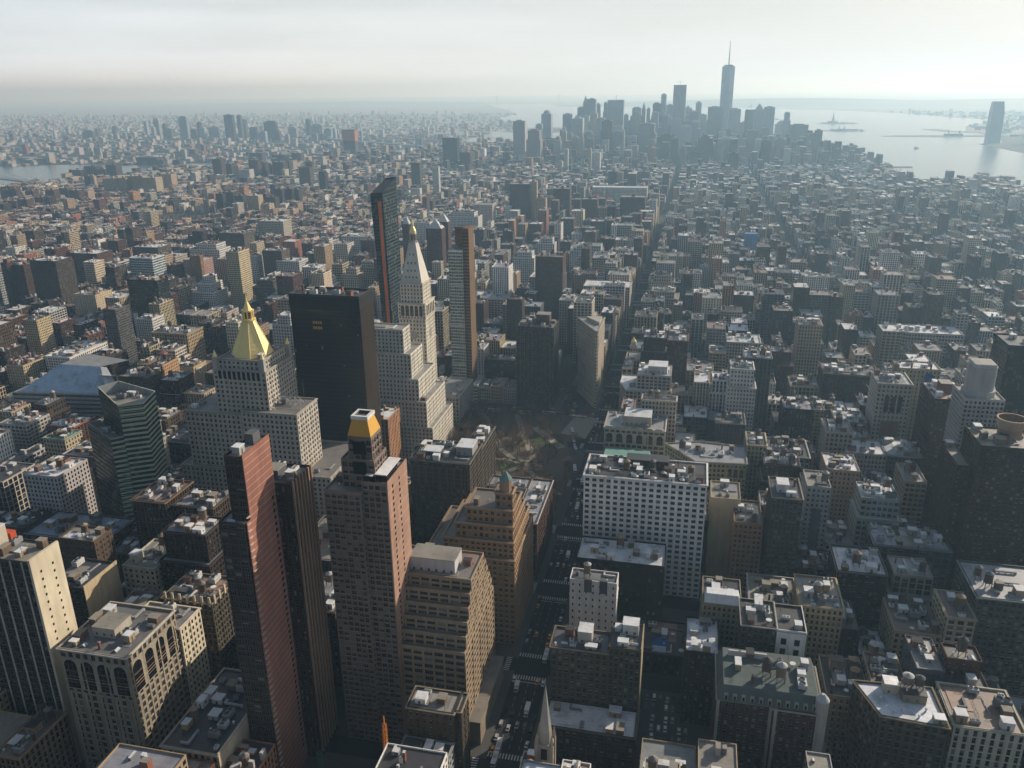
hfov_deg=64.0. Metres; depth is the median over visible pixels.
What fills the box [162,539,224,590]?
window
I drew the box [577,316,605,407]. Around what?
wedge tower
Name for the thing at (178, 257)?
city block
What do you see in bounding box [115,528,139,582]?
city building
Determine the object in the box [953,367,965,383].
city building
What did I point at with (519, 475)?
bare tree
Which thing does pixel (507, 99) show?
suspension bridge
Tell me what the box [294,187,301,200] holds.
housing slab
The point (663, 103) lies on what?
downtown tower
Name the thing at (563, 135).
downtown tower
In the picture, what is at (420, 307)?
arched window
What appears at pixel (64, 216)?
city block
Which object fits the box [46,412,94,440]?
city building
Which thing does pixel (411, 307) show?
arched window
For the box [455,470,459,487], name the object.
arched window
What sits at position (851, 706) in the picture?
window
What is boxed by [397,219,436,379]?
clock tower
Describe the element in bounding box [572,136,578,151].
downtown tower
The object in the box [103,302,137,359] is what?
apartment block
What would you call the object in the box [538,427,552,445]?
bare tree
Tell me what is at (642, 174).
housing slab
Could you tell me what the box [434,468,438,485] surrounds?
arched window
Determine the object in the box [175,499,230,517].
window
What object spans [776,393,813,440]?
city building
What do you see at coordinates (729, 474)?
arched window
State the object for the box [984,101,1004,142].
waterfront tower
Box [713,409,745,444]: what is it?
city building
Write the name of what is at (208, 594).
ornate loft block
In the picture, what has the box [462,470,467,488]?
arched window
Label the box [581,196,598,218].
housing slab
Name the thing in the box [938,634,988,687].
brick tower
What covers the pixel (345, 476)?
window
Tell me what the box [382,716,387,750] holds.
construction crane
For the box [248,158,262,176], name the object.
housing slab
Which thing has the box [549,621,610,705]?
office block
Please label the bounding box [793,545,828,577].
city building
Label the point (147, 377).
apartment block
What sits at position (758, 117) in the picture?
downtown tower
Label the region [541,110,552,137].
downtown tower
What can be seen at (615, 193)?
city block
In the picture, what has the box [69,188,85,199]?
housing slab
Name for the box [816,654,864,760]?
city building
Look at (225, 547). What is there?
window
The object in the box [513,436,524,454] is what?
bare tree
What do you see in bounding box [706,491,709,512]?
city building
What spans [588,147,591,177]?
downtown tower
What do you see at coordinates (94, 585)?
hotel block
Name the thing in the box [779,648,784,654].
corner window
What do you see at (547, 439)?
bare tree
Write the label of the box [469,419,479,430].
bare tree
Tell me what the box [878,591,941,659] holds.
city building
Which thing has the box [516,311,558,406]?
apartment slab
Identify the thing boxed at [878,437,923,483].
loft block
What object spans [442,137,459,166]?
city block
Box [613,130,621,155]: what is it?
downtown tower
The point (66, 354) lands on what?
apartment block
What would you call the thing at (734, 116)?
downtown tower
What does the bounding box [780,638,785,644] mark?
corner window
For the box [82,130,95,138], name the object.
shore tower
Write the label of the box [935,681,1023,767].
city building
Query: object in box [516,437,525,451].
bare tree
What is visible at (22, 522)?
city building
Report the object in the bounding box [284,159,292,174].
housing slab
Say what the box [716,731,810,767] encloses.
window
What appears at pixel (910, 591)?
window
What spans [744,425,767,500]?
city building
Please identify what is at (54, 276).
city block
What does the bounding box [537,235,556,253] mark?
city block
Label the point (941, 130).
island
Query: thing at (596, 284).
city block
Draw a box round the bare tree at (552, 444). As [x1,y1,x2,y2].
[549,442,559,453]
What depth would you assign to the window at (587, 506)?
540.34 m
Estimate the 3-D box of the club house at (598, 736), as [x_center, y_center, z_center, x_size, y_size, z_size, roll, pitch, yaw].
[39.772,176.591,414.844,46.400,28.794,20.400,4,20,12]
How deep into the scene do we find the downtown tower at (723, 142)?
3475.67 m
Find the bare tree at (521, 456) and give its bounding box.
[512,452,530,464]
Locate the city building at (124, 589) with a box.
[121,582,127,598]
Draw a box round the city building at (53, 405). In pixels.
[31,390,70,421]
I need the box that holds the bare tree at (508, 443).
[502,441,510,450]
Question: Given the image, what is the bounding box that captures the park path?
[482,413,564,495]
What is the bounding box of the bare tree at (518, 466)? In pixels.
[516,462,528,471]
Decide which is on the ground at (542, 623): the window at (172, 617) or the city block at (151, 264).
the city block at (151, 264)
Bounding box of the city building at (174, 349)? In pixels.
[155,340,189,361]
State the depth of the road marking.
546.83 m
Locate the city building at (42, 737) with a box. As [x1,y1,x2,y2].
[0,703,79,767]
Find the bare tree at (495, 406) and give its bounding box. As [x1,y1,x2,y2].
[490,402,500,414]
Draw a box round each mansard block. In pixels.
[603,448,650,455]
[699,576,740,650]
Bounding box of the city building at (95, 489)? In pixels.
[89,467,101,511]
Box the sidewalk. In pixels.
[79,204,1016,767]
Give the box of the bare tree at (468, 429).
[464,425,476,431]
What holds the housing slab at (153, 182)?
on the ground at (542, 623)
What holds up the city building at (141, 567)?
on the ground at (542, 623)
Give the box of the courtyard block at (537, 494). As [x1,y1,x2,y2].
[487,475,553,579]
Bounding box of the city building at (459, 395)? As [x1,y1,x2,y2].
[443,377,473,429]
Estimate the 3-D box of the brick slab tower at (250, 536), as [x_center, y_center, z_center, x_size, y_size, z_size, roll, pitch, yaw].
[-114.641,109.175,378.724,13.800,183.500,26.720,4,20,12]
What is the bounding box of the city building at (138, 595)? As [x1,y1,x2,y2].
[122,586,166,604]
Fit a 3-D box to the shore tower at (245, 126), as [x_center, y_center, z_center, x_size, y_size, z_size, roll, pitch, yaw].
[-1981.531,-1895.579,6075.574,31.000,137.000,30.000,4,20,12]
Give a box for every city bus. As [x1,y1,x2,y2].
[488,408,500,411]
[490,737,502,767]
[542,648,549,663]
[572,415,586,418]
[574,502,579,511]
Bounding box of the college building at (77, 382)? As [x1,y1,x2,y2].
[12,354,126,420]
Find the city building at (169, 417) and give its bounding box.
[158,406,185,431]
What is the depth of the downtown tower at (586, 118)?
4198.03 m
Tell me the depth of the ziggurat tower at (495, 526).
491.91 m
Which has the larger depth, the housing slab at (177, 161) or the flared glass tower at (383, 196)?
the housing slab at (177, 161)
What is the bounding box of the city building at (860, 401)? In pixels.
[853,393,867,416]
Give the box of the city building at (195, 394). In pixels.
[181,385,214,419]
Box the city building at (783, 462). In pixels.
[755,447,801,500]
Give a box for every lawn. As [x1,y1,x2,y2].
[496,456,526,470]
[532,434,562,446]
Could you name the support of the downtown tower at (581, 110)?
on the ground at (542, 623)
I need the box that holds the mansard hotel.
[709,647,829,767]
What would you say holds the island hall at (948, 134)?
on the island at (939, 136)
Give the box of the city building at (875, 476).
[861,464,890,483]
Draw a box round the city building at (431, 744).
[400,735,454,767]
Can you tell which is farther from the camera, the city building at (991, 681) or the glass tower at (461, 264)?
the glass tower at (461, 264)
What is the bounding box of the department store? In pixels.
[889,323,964,367]
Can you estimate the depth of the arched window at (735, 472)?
611.69 m
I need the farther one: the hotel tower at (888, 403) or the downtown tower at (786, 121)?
the downtown tower at (786, 121)
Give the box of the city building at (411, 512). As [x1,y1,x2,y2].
[408,480,414,544]
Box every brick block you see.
[57,523,121,583]
[405,685,470,767]
[576,534,666,621]
[680,616,718,726]
[727,500,762,596]
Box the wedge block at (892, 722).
[839,672,951,767]
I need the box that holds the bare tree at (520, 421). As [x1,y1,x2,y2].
[512,418,525,425]
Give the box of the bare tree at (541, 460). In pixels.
[531,455,543,465]
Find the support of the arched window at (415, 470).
in the loft block at (445, 475)
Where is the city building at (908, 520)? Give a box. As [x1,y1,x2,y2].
[901,515,915,525]
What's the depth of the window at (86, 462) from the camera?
591.57 m
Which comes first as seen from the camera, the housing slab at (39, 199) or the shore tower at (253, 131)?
the housing slab at (39, 199)
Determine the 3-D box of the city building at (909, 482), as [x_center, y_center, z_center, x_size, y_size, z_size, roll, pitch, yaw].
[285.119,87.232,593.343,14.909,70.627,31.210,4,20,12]
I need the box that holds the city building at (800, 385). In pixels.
[786,373,818,397]
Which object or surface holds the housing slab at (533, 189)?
on the ground at (542, 623)
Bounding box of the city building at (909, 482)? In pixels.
[892,460,926,526]
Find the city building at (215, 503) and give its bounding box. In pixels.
[172,488,230,517]
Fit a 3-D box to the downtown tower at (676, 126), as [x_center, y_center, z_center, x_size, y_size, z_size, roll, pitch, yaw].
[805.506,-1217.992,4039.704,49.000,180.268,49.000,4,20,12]
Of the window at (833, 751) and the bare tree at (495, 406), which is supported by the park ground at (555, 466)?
the bare tree at (495, 406)
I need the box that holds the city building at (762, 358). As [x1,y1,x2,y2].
[742,346,772,431]
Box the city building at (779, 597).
[772,591,790,604]
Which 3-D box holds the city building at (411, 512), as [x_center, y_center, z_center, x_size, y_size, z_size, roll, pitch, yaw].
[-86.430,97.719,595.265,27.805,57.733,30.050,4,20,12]
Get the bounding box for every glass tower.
[87,381,168,527]
[370,175,401,323]
[448,225,484,401]
[989,333,1023,415]
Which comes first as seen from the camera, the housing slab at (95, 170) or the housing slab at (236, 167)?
the housing slab at (236, 167)
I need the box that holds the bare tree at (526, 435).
[523,430,532,439]
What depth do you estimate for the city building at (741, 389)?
743.93 m
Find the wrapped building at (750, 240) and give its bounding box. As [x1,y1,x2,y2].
[744,232,757,249]
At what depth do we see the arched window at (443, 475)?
557.90 m
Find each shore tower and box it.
[26,130,31,136]
[53,130,57,136]
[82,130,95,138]
[94,129,100,135]
[111,126,118,133]
[129,132,136,138]
[143,121,149,135]
[151,126,156,135]
[153,118,162,137]
[162,123,167,136]
[165,128,173,138]
[178,116,190,139]
[190,129,198,138]
[196,122,201,137]
[199,127,207,140]
[208,126,220,137]
[223,114,236,141]
[236,115,244,138]
[243,119,248,137]
[249,127,258,138]
[259,131,267,142]
[263,121,277,140]
[276,130,281,140]
[288,127,298,137]
[305,119,310,135]
[310,124,323,138]
[324,128,332,139]
[332,128,337,138]
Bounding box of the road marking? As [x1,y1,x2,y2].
[471,268,649,767]
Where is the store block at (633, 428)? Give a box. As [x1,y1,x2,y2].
[603,407,667,454]
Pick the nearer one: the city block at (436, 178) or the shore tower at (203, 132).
the city block at (436, 178)
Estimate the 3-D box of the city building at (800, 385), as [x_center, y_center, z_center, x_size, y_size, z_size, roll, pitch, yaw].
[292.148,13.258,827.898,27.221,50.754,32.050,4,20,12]
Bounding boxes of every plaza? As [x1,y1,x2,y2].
[561,417,596,438]
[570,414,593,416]
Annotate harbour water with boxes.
[0,104,1023,184]
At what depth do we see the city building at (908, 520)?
554.92 m
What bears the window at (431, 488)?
in the loft block at (445, 475)
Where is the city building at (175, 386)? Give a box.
[156,370,196,408]
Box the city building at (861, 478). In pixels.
[859,467,863,481]
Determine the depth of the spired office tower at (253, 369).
587.16 m
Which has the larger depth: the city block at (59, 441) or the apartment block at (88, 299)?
the apartment block at (88, 299)
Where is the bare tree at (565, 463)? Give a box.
[562,460,571,474]
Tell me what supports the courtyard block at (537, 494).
on the ground at (542, 623)
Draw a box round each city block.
[29,255,78,303]
[41,425,83,458]
[59,213,69,220]
[64,440,104,514]
[74,312,103,322]
[105,254,130,270]
[127,274,170,336]
[129,254,167,276]
[132,241,171,255]
[150,321,206,358]
[163,421,191,464]
[164,250,187,261]
[179,355,206,384]
[183,254,214,275]
[189,237,230,276]
[218,228,254,249]
[225,246,253,313]
[238,169,254,178]
[249,250,264,283]
[252,274,276,311]
[259,217,292,235]
[262,246,289,276]
[267,213,277,217]
[276,256,307,272]
[299,166,314,185]
[303,249,334,263]
[309,275,340,286]
[318,171,327,189]
[318,235,333,248]
[341,233,373,252]
[341,262,363,287]
[342,129,358,153]
[360,259,374,287]
[402,216,410,263]
[410,217,433,242]
[411,162,422,187]
[411,188,421,194]
[426,219,446,271]
[431,260,443,279]
[432,166,440,191]
[438,213,450,262]
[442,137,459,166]
[445,209,482,229]
[474,202,495,226]
[474,226,486,247]
[503,228,514,242]
[507,291,524,339]
[512,246,535,283]
[529,271,566,289]
[535,249,565,319]
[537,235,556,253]
[559,292,593,343]
[569,240,603,271]
[583,279,632,325]
[592,185,647,202]
[607,199,612,204]
[611,245,633,253]
[646,286,679,323]
[649,270,674,290]
[652,247,682,277]
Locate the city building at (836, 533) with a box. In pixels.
[823,520,852,552]
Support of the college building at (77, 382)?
on the ground at (542, 623)
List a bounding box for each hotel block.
[64,556,123,628]
[791,571,844,667]
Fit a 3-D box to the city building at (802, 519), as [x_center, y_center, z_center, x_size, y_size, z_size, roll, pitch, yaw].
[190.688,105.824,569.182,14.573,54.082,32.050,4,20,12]
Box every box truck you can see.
[514,680,519,692]
[524,701,530,717]
[565,550,570,560]
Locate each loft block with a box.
[23,510,134,546]
[145,601,211,705]
[158,667,250,767]
[160,569,239,680]
[408,425,495,544]
[485,352,516,379]
[735,597,807,656]
[767,435,810,476]
[816,413,853,470]
[817,357,875,401]
[826,544,888,628]
[844,435,887,470]
[862,522,952,591]
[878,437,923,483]
[952,560,1023,695]
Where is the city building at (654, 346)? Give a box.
[640,327,667,362]
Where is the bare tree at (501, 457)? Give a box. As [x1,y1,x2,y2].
[495,452,506,469]
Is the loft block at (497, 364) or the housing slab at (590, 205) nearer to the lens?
the loft block at (497, 364)
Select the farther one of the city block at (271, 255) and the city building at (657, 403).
the city block at (271, 255)
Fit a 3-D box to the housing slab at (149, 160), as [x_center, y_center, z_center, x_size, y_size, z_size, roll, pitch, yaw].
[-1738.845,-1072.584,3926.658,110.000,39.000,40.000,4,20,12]
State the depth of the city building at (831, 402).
771.30 m
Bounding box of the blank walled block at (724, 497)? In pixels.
[705,478,740,577]
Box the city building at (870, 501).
[846,476,901,546]
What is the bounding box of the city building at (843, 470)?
[819,450,859,523]
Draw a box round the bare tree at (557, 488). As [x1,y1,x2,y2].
[553,480,562,498]
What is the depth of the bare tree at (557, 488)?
675.75 m
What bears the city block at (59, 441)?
on the ground at (542, 623)
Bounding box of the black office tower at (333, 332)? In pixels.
[288,284,382,446]
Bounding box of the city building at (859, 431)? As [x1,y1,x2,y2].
[852,424,870,439]
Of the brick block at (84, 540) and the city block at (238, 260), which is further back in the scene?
the city block at (238, 260)
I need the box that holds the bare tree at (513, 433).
[505,432,520,445]
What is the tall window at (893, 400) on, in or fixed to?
in the hotel tower at (888, 403)
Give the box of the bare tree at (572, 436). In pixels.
[568,432,583,444]
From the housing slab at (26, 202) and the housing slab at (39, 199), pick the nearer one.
the housing slab at (26, 202)
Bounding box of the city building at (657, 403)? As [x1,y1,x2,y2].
[641,389,677,442]
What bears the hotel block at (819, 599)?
on the ground at (542, 623)
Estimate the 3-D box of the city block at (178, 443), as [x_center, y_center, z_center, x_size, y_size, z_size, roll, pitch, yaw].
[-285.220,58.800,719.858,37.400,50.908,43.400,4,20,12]
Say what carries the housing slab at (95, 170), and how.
on the ground at (542, 623)
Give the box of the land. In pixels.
[0,91,1023,134]
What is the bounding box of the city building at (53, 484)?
[22,455,97,513]
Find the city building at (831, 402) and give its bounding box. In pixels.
[821,393,846,418]
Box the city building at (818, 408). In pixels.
[796,395,824,453]
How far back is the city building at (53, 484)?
580.34 m
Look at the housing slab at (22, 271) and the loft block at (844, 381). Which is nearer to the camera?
the loft block at (844, 381)
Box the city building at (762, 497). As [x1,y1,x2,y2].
[758,488,767,571]
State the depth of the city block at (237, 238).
1623.99 m
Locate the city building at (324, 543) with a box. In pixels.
[318,515,331,571]
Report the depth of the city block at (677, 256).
1408.26 m
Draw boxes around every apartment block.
[0,685,11,711]
[6,352,45,390]
[22,311,56,354]
[45,340,107,371]
[73,287,112,315]
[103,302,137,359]
[118,366,164,404]
[136,313,164,345]
[149,349,179,375]
[191,273,229,308]
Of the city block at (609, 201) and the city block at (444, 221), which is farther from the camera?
the city block at (609, 201)
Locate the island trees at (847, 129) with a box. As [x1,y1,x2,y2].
[821,122,863,130]
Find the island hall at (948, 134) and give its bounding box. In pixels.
[943,131,962,135]
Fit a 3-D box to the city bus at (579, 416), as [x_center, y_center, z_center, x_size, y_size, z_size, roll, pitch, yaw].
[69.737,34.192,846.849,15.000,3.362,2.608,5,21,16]
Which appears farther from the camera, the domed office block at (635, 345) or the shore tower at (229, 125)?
the shore tower at (229, 125)
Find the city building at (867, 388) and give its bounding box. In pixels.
[865,384,868,394]
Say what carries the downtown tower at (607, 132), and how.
on the ground at (542, 623)
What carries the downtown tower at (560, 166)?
on the ground at (542, 623)
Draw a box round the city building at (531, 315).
[524,312,535,317]
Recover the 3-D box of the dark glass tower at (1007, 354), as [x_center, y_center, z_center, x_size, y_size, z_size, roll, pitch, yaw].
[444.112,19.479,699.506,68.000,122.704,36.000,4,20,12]
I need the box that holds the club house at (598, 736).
[548,698,638,767]
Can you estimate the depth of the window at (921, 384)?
625.28 m
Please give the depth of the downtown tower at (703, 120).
4550.23 m
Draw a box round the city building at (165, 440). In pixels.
[160,420,171,465]
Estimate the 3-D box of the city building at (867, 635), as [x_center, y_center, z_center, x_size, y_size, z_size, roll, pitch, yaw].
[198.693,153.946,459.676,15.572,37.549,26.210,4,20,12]
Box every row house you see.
[478,379,494,401]
[490,377,507,402]
[502,379,516,403]
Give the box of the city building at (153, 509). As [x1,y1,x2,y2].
[130,473,193,548]
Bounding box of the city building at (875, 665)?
[861,641,902,681]
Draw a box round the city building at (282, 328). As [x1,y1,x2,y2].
[272,311,294,353]
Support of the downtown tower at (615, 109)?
on the ground at (542, 623)
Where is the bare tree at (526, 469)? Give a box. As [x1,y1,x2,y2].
[521,466,531,474]
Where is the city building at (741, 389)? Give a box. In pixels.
[724,356,756,445]
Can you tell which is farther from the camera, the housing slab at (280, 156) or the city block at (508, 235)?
the housing slab at (280, 156)
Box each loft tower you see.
[56,601,190,767]
[759,472,803,577]
[799,464,830,549]
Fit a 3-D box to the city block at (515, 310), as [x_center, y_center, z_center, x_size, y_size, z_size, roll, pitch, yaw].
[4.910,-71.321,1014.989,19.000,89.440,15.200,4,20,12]
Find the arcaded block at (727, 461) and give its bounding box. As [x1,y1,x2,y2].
[664,439,747,499]
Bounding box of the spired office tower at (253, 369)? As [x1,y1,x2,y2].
[180,294,347,521]
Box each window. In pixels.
[0,581,61,713]
[24,462,96,512]
[26,522,133,541]
[57,734,77,767]
[64,660,80,687]
[70,615,189,767]
[81,662,97,690]
[97,665,113,693]
[114,667,130,696]
[133,659,145,691]
[135,485,192,547]
[145,648,156,678]
[156,636,167,668]
[158,375,193,405]
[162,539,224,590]
[167,626,177,656]
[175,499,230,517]
[183,350,341,521]
[188,643,209,705]
[206,607,239,680]
[223,545,278,767]
[283,478,333,756]
[291,309,366,440]
[326,446,402,740]
[332,658,341,685]
[352,441,366,454]
[353,461,366,474]
[375,328,450,463]
[399,297,434,359]
[401,305,404,315]
[402,559,493,711]
[405,305,408,315]
[410,306,413,315]
[412,436,493,543]
[413,466,417,483]
[414,306,417,315]
[419,306,422,316]
[420,467,424,484]
[427,467,431,485]
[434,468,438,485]
[441,468,445,486]
[444,497,532,643]
[448,469,452,487]
[449,281,484,401]
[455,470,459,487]
[462,232,472,377]
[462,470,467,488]
[517,331,552,406]
[533,491,551,578]
[552,690,604,704]
[578,327,596,406]
[584,505,702,596]
[606,433,611,441]
[608,704,636,709]
[616,434,621,442]
[619,598,660,619]
[626,434,631,442]
[636,435,641,443]
[646,436,652,444]
[656,437,662,445]
[665,446,743,499]
[682,708,710,724]
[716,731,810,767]
[727,469,731,477]
[730,573,745,595]
[733,469,737,477]
[739,470,743,478]
[743,410,752,445]
[765,545,795,577]
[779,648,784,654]
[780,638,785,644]
[793,650,798,655]
[794,640,799,645]
[806,652,835,667]
[826,749,840,759]
[830,509,847,523]
[830,564,880,627]
[841,706,866,767]
[864,527,943,590]
[871,383,905,438]
[883,396,889,411]
[889,396,895,412]
[896,397,902,412]
[908,589,913,593]
[912,384,942,521]
[928,429,1023,589]
[945,387,997,438]
[953,569,1023,695]
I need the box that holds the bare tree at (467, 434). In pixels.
[462,431,472,437]
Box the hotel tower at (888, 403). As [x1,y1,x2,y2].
[865,362,913,439]
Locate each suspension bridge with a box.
[0,170,32,181]
[324,131,466,149]
[383,131,511,145]
[463,95,582,106]
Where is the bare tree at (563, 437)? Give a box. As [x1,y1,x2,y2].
[552,433,565,446]
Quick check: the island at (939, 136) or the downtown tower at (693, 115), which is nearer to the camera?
the downtown tower at (693, 115)
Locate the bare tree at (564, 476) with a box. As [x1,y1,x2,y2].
[559,474,571,489]
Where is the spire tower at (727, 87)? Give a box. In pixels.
[720,41,734,130]
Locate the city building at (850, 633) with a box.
[837,597,860,657]
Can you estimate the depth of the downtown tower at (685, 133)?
3871.90 m
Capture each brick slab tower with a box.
[218,428,307,767]
[272,460,338,757]
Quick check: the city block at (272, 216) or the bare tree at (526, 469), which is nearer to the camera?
the bare tree at (526, 469)
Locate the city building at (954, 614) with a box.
[931,588,977,645]
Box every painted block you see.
[569,561,618,631]
[891,359,940,439]
[899,635,945,690]
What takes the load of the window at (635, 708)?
in the office block at (625, 660)
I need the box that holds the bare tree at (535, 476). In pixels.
[533,474,547,479]
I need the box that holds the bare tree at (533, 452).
[526,447,539,463]
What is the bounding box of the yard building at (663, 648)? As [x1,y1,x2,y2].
[619,615,685,676]
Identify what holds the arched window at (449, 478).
in the loft block at (445, 475)
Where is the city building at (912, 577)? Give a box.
[884,555,933,607]
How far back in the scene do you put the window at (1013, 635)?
436.83 m
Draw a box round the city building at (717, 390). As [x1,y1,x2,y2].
[707,365,729,415]
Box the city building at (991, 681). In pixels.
[983,675,1000,688]
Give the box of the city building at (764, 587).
[744,573,793,600]
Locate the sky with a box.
[0,0,1023,100]
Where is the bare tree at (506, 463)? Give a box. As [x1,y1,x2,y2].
[498,459,513,470]
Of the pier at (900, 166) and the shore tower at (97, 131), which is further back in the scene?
the shore tower at (97, 131)
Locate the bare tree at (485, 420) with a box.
[476,416,489,424]
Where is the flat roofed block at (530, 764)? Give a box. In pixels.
[522,759,560,767]
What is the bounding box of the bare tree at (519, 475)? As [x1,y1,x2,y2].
[509,471,524,476]
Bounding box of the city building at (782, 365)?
[766,339,793,397]
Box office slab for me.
[0,523,83,763]
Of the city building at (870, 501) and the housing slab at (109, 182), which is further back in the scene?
the housing slab at (109, 182)
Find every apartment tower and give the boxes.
[324,409,411,741]
[803,272,829,289]
[911,379,954,522]
[925,406,1023,589]
[943,358,1005,448]
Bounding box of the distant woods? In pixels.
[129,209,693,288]
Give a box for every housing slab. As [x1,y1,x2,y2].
[0,188,11,198]
[0,257,20,307]
[4,198,17,208]
[8,186,21,196]
[12,257,35,304]
[17,197,34,208]
[25,189,38,196]
[34,195,44,202]
[45,188,60,198]
[52,210,63,219]
[59,186,73,196]
[66,248,113,282]
[69,168,87,175]
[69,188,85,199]
[83,164,102,175]
[84,174,90,186]
[90,174,97,185]
[102,176,117,189]
[105,163,122,175]
[117,176,130,191]
[125,174,135,189]
[134,174,146,189]
[136,156,161,164]
[142,175,163,191]
[156,159,166,165]
[160,172,177,187]
[173,158,182,164]
[212,157,226,175]
[216,191,226,209]
[222,190,237,206]
[225,162,235,174]
[233,164,240,176]
[234,193,246,201]
[246,193,263,210]
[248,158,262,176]
[249,151,265,161]
[261,161,269,176]
[265,195,279,207]
[269,163,272,173]
[272,153,288,160]
[272,160,287,175]
[275,187,285,203]
[282,186,295,200]
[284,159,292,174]
[292,151,304,160]
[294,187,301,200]
[306,160,314,172]
[460,150,472,168]
[509,181,529,219]
[530,179,537,220]
[536,195,546,220]
[554,186,571,216]
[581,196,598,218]
[608,170,617,184]
[620,168,632,178]
[620,194,645,216]
[637,169,649,183]
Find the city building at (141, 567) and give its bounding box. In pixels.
[122,532,165,595]
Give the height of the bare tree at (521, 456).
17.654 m
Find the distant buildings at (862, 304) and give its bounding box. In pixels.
[0,108,1023,767]
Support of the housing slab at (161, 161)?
on the ground at (542, 623)
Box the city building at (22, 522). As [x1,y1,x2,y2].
[5,508,52,538]
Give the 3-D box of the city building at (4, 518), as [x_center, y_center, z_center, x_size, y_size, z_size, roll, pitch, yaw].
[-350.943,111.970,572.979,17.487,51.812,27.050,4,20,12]
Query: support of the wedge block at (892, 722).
on the ground at (542, 623)
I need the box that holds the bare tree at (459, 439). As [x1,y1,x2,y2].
[447,435,460,440]
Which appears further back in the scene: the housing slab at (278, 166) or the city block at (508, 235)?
the housing slab at (278, 166)
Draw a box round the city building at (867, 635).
[857,626,885,661]
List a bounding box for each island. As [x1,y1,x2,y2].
[501,127,562,132]
[823,130,866,131]
[895,135,1002,136]
[924,129,980,132]
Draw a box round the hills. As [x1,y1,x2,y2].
[144,98,1023,106]
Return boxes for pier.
[893,166,910,167]
[977,172,989,175]
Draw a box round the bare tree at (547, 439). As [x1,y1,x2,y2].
[541,436,553,445]
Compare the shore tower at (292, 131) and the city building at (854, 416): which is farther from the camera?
the shore tower at (292, 131)
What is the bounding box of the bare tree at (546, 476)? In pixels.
[543,472,557,480]
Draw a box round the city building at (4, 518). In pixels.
[0,512,16,522]
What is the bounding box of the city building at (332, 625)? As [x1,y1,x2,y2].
[323,571,342,686]
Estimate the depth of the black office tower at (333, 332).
635.18 m
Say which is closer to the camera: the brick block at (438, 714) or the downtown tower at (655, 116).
the brick block at (438, 714)
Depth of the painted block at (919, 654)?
397.36 m
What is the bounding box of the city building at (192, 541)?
[158,506,225,590]
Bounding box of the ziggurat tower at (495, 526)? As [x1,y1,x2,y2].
[429,470,533,644]
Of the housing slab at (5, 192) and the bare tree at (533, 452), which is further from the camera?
the housing slab at (5, 192)
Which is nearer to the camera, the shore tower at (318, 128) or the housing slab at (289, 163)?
the housing slab at (289, 163)
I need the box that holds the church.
[534,682,555,763]
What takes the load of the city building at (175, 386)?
on the ground at (542, 623)
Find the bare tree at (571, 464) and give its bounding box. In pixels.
[562,456,572,472]
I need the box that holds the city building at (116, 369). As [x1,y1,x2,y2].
[91,342,129,381]
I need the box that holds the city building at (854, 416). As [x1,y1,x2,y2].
[830,406,867,428]
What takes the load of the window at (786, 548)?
in the loft tower at (784, 503)
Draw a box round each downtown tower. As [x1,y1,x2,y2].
[513,120,526,159]
[526,129,542,157]
[536,123,542,138]
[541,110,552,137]
[558,160,562,173]
[561,126,566,150]
[563,113,572,132]
[564,148,568,171]
[567,133,572,149]
[571,117,583,136]
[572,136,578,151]
[575,106,585,116]
[577,132,583,160]
[579,115,589,131]
[583,96,586,114]
[583,130,592,148]
[587,98,596,114]
[588,112,597,134]
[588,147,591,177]
[591,151,600,176]
[597,103,600,117]
[597,117,605,138]
[600,119,613,156]
[603,102,607,118]
[607,95,624,129]
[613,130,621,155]
[614,124,622,137]
[621,129,624,161]
[624,114,628,135]
[628,120,629,137]
[630,107,641,135]
[632,111,639,134]
[637,122,656,157]
[641,103,645,122]
[646,107,650,122]
[651,102,660,122]
[652,111,658,139]
[656,136,677,159]
[660,93,666,121]
[660,133,674,136]
[661,114,667,133]
[666,104,672,116]
[670,118,681,147]
[672,81,686,125]
[678,147,686,171]
[680,125,691,147]
[683,120,691,125]
[689,111,698,121]
[691,121,699,149]
[695,138,713,161]
[696,101,701,127]
[700,114,706,135]
[700,135,709,145]
[704,120,706,134]
[706,106,722,137]
[716,137,737,161]
[728,108,740,136]
[728,151,738,169]
[737,137,744,151]
[739,121,743,136]
[743,109,747,137]
[744,129,757,163]
[747,106,753,129]
[753,104,763,138]
[760,140,770,165]
[762,106,774,135]
[771,137,786,161]
[774,120,782,136]
[781,112,790,136]
[786,124,809,150]
[810,132,819,162]
[815,129,822,143]
[819,141,823,147]
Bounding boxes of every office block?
[374,322,453,463]
[400,542,503,743]
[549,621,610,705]
[583,453,707,597]
[607,616,643,746]
[619,360,671,411]
[630,338,643,351]
[725,330,761,368]
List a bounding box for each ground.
[0,91,1023,767]
[457,411,572,518]
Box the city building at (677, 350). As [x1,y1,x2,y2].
[667,329,688,385]
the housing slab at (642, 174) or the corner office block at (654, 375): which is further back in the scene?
the housing slab at (642, 174)
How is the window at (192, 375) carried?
in the city building at (175, 386)
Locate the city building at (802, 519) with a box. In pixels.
[797,512,803,546]
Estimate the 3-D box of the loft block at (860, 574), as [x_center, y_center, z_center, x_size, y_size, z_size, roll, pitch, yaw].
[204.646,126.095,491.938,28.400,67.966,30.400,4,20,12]
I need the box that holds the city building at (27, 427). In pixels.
[0,406,50,453]
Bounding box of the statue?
[828,114,837,122]
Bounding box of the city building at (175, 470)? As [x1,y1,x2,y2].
[168,464,182,479]
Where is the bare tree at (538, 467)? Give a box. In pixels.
[534,464,542,472]
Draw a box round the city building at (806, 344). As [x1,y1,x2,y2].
[792,313,822,377]

